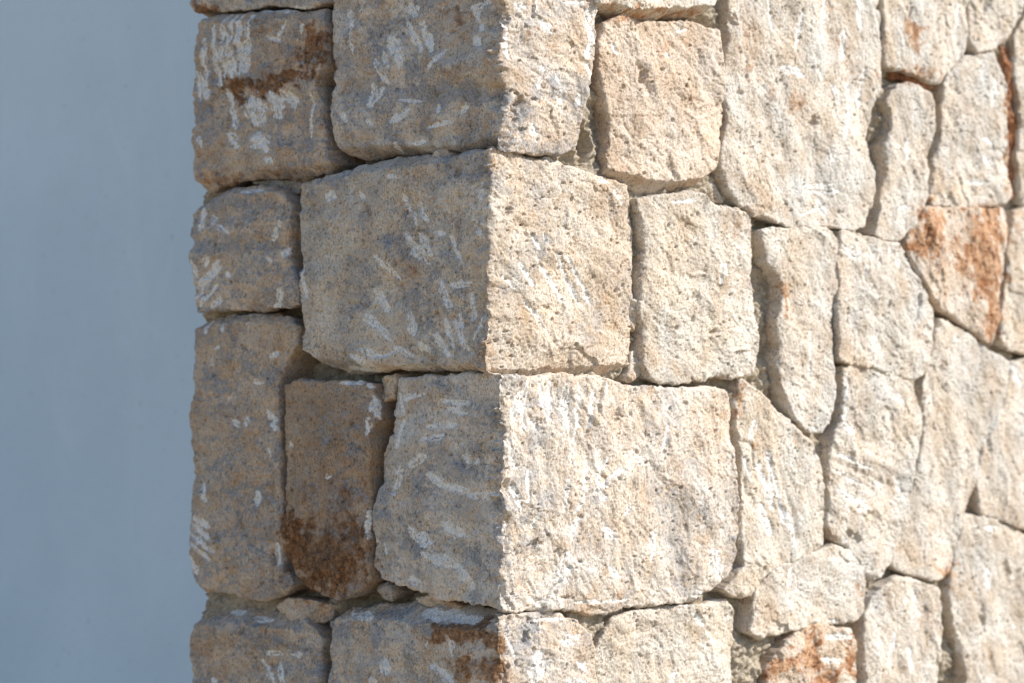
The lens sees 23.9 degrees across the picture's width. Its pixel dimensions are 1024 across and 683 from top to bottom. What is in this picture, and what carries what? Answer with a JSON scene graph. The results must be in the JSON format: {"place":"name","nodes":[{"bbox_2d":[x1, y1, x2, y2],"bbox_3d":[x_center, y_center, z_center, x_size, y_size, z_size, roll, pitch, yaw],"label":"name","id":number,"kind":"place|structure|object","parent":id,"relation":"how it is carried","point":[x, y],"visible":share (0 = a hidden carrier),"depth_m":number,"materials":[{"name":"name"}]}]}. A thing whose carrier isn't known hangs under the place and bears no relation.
{"place":"outdoors","nodes":[
{"label":"outdoors","id":0,"kind":"place"},
{"bbox_2d":[0,0,208,682],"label":"plaster wall","id":1,"kind":"structure","parent":0,"point":[103,191],"depth_m":4.32,"materials":[{"name":"white paint"}]},
{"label":"stone wall","id":2,"kind":"object","parent":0,"visible":0},
{"bbox_2d":[189,606,332,682],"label":"wall stone","id":3,"kind":"object","parent":2,"relation":"attached to","point":[254,644],"visible":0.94,"depth_m":3.33,"materials":[{"name":"stone"}]},
{"bbox_2d":[189,313,319,601],"bbox_3d":[-0.342,0.160,3.385,0.111,0.400,0.242,0,0,-45],"label":"wall stone","id":4,"kind":"object","parent":3,"relation":"on","point":[247,368],"visible":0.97,"depth_m":3.35,"materials":[{"name":"stone"}]},
{"bbox_2d":[188,184,303,312],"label":"wall stone","id":5,"kind":"object","parent":4,"relation":"on","point":[245,253],"visible":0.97,"depth_m":3.33,"materials":[{"name":"stone"}]},
{"bbox_2d":[191,8,365,193],"bbox_3d":[-0.317,-0.335,3.351,0.304,0.252,0.112,0,0,45],"label":"wall stone","id":6,"kind":"object","parent":5,"relation":"on","point":[264,85],"visible":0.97,"depth_m":3.31,"materials":[{"name":"stone"}]},
{"bbox_2d":[190,0,334,14],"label":"wall stone","id":7,"kind":"object","parent":6,"relation":"on","point":[216,7],"visible":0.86,"depth_m":3.35,"materials":[{"name":"stone"}]},
{"bbox_2d":[253,179,304,194],"bbox_3d":[-0.305,-0.213,3.345,0.122,0.027,0.060,0,0,42],"label":"stone chip","id":8,"kind":"object","parent":5,"relation":"on","point":[295,186],"visible":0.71,"depth_m":3.32,"materials":[{"name":"stone"}]},
{"bbox_2d":[276,596,339,622],"bbox_3d":[-0.267,0.367,3.301,0.119,0.038,0.060,0,0,42],"label":"stone chip","id":9,"kind":"object","parent":3,"relation":"on","point":[316,609],"visible":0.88,"depth_m":3.28,"materials":[{"name":"stone"}]},
{"bbox_2d":[328,600,597,682],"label":"corner stone","id":10,"kind":"object","parent":2,"relation":"on","point":[415,641],"visible":0.95,"depth_m":3.08,"materials":[{"name":"stone"}]},
{"bbox_2d":[279,378,396,601],"bbox_3d":[-0.212,0.197,3.249,0.112,0.296,0.196,0,0,-44],"label":"wall stone","id":11,"kind":"object","parent":10,"relation":"on","point":[339,433],"visible":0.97,"depth_m":3.20,"materials":[{"name":"stone"}]},
{"bbox_2d":[382,373,401,401],"bbox_3d":[-0.143,0.061,3.176,0.061,0.038,0.038,0,0,-44],"label":"stone chip","id":12,"kind":"object","parent":11,"relation":"on","point":[390,385],"visible":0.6,"depth_m":3.15,"materials":[{"name":"stone"}]},
{"bbox_2d":[377,581,417,601],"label":"pebble","id":13,"kind":"object","parent":10,"relation":"on","point":[390,591],"visible":0.83,"depth_m":3.17,"materials":[{"name":"stone"}]},
{"bbox_2d":[416,595,470,608],"bbox_3d":[-0.079,0.337,3.130,0.088,0.019,0.058,0,0,45],"label":"stone chip","id":14,"kind":"object","parent":10,"relation":"on","point":[427,600],"visible":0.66,"depth_m":3.12,"materials":[{"name":"stone"}]},
{"bbox_2d":[201,1,1023,682],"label":"mortar","id":15,"kind":"object","parent":2,"relation":"on","point":[747,651],"visible":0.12,"depth_m":3.35,"materials":[{"name":"beige concrete"}]},
{"bbox_2d":[593,598,733,682],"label":"wall stone","id":16,"kind":"object","parent":2,"relation":"on","point":[684,643],"visible":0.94,"depth_m":3.23,"materials":[{"name":"stone"}]},
{"bbox_2d":[372,371,739,616],"bbox_3d":[0.068,0.196,3.238,0.476,0.320,0.246,0,0,-44],"label":"corner stone","id":17,"kind":"object","parent":16,"relation":"on","point":[585,495],"visible":0.99,"depth_m":3.10,"materials":[{"name":"stone"}]},
{"bbox_2d":[299,146,632,376],"bbox_3d":[-0.065,-0.097,3.221,0.285,0.293,0.378,0,0,-45],"label":"corner stone","id":18,"kind":"object","parent":17,"relation":"on","point":[490,260],"visible":1,"depth_m":3.10,"materials":[{"name":"stone"}]},
{"bbox_2d":[432,149,459,156],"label":"stone chip","id":19,"kind":"object","parent":18,"relation":"on","point":[442,152],"visible":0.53,"depth_m":3.08,"materials":[{"name":"stone"}]},
{"bbox_2d":[330,0,597,161],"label":"corner stone","id":20,"kind":"object","parent":18,"relation":"on","point":[412,78],"visible":0.98,"depth_m":3.08,"materials":[{"name":"stone"}]},
{"bbox_2d":[616,349,640,382],"bbox_3d":[0.146,0.033,3.208,0.056,0.045,0.039,0,0,45],"label":"stone chip","id":21,"kind":"object","parent":17,"relation":"on","point":[630,372],"visible":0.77,"depth_m":3.19,"materials":[{"name":"stone"}]},
{"bbox_2d":[629,298,637,331],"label":"stone chip","id":22,"kind":"object","parent":21,"relation":"on","point":[633,313],"visible":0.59,"depth_m":3.19,"materials":[{"name":"stone"}]},
{"bbox_2d":[629,189,759,385],"bbox_3d":[0.222,-0.073,3.303,0.254,0.265,0.106,0,0,-45],"label":"wall stone","id":23,"kind":"object","parent":17,"relation":"on","point":[691,290],"visible":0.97,"depth_m":3.26,"materials":[{"name":"stone"}]},
{"bbox_2d":[589,13,725,193],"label":"wall stone","id":24,"kind":"object","parent":23,"relation":"on","point":[658,88],"visible":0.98,"depth_m":3.21,"materials":[{"name":"stone"}]},
{"bbox_2d":[594,0,716,20],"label":"wall stone","id":25,"kind":"object","parent":24,"relation":"on","point":[659,10],"visible":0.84,"depth_m":3.20,"materials":[{"name":"stone"}]},
{"bbox_2d":[707,175,724,202],"bbox_3d":[0.263,-0.210,3.338,0.048,0.040,0.060,0,0,-39],"label":"stone chip","id":26,"kind":"object","parent":23,"relation":"on","point":[715,196],"visible":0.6,"depth_m":3.32,"materials":[{"name":"stone"}]},
{"bbox_2d":[756,623,856,682],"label":"wall stone","id":27,"kind":"object","parent":2,"relation":"on","point":[818,653],"visible":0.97,"depth_m":3.44,"materials":[{"name":"stone"}]},
{"bbox_2d":[733,543,865,640],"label":"wall stone","id":28,"kind":"object","parent":27,"relation":"on","point":[825,584],"visible":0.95,"depth_m":3.43,"materials":[{"name":"stone"}]},
{"bbox_2d":[709,378,824,598],"bbox_3d":[0.336,0.203,3.415,0.106,0.304,0.230,0,0,45],"label":"wall stone","id":29,"kind":"object","parent":28,"relation":"on","point":[781,488],"visible":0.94,"depth_m":3.37,"materials":[{"name":"stone"}]},
{"bbox_2d":[750,226,838,433],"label":"wall stone","id":30,"kind":"object","parent":29,"relation":"on","point":[797,265],"visible":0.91,"depth_m":3.42,"materials":[{"name":"stone"}]},
{"bbox_2d":[710,0,881,230],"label":"wall stone","id":31,"kind":"object","parent":30,"relation":"on","point":[803,84],"visible":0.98,"depth_m":3.42,"materials":[{"name":"stone"}]},
{"bbox_2d":[850,575,942,682],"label":"wall stone","id":32,"kind":"object","parent":2,"relation":"on","point":[896,627],"visible":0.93,"depth_m":3.58,"materials":[{"name":"stone"}]},
{"bbox_2d":[818,364,922,581],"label":"wall stone","id":33,"kind":"object","parent":32,"relation":"on","point":[869,438],"visible":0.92,"depth_m":3.54,"materials":[{"name":"stone"}]},
{"bbox_2d":[830,229,933,379],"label":"wall stone","id":34,"kind":"object","parent":33,"relation":"on","point":[882,318],"visible":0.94,"depth_m":3.55,"materials":[{"name":"stone"}]},
{"bbox_2d":[858,82,935,241],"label":"wall stone","id":35,"kind":"object","parent":34,"relation":"on","point":[900,143],"visible":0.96,"depth_m":3.59,"materials":[{"name":"stone"}]},
{"bbox_2d":[884,72,934,90],"bbox_3d":[0.585,-0.392,3.654,0.118,0.027,0.058,0,0,-44],"label":"stone chip","id":36,"kind":"object","parent":35,"relation":"on","point":[897,77],"visible":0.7,"depth_m":3.62,"materials":[{"name":"stone"}]},
{"bbox_2d":[876,0,968,84],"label":"wall stone","id":37,"kind":"object","parent":35,"relation":"on","point":[923,41],"visible":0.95,"depth_m":3.62,"materials":[{"name":"stone"}]},
{"bbox_2d":[887,318,1009,581],"bbox_3d":[0.639,0.165,3.722,0.324,0.401,0.106,0,0,-45],"label":"wall stone","id":38,"kind":"object","parent":32,"relation":"on","point":[960,386],"visible":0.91,"depth_m":3.68,"materials":[{"name":"stone"}]},
{"bbox_2d":[898,205,1007,343],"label":"wall stone","id":39,"kind":"object","parent":38,"relation":"on","point":[953,255],"visible":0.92,"depth_m":3.70,"materials":[{"name":"stone"}]},
{"bbox_2d":[925,52,1012,207],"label":"wall stone","id":40,"kind":"object","parent":39,"relation":"on","point":[967,157],"visible":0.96,"depth_m":3.72,"materials":[{"name":"stone"}]},
{"bbox_2d":[964,0,1023,54],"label":"wall stone","id":41,"kind":"object","parent":40,"relation":"on","point":[991,24],"visible":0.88,"depth_m":3.76,"materials":[{"name":"stone"}]},
{"bbox_2d":[937,513,1023,682],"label":"wall stone","id":42,"kind":"object","parent":2,"relation":"on","point":[981,588],"visible":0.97,"depth_m":3.75,"materials":[{"name":"stone"}]},
{"bbox_2d":[966,356,1023,529],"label":"wall stone","id":43,"kind":"object","parent":42,"relation":"on","point":[997,492],"visible":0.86,"depth_m":3.79,"materials":[{"name":"stone"}]},
{"bbox_2d":[991,207,1023,355],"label":"wall stone","id":44,"kind":"object","parent":43,"relation":"on","point":[1009,335],"visible":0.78,"depth_m":3.81,"materials":[{"name":"stone"}]},
{"bbox_2d":[997,46,1017,200],"bbox_3d":[0.770,-0.344,3.839,0.039,0.244,0.062,0,0,-45],"label":"stone chip","id":45,"kind":"object","parent":44,"relation":"on","point":[1003,62],"visible":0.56,"depth_m":3.82,"materials":[{"name":"stone"}]},
{"bbox_2d":[1005,8,1023,206],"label":"wall stone","id":46,"kind":"object","parent":44,"relation":"on","point":[1014,43],"visible":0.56,"depth_m":3.83,"materials":[{"name":"stone"}]}
]}

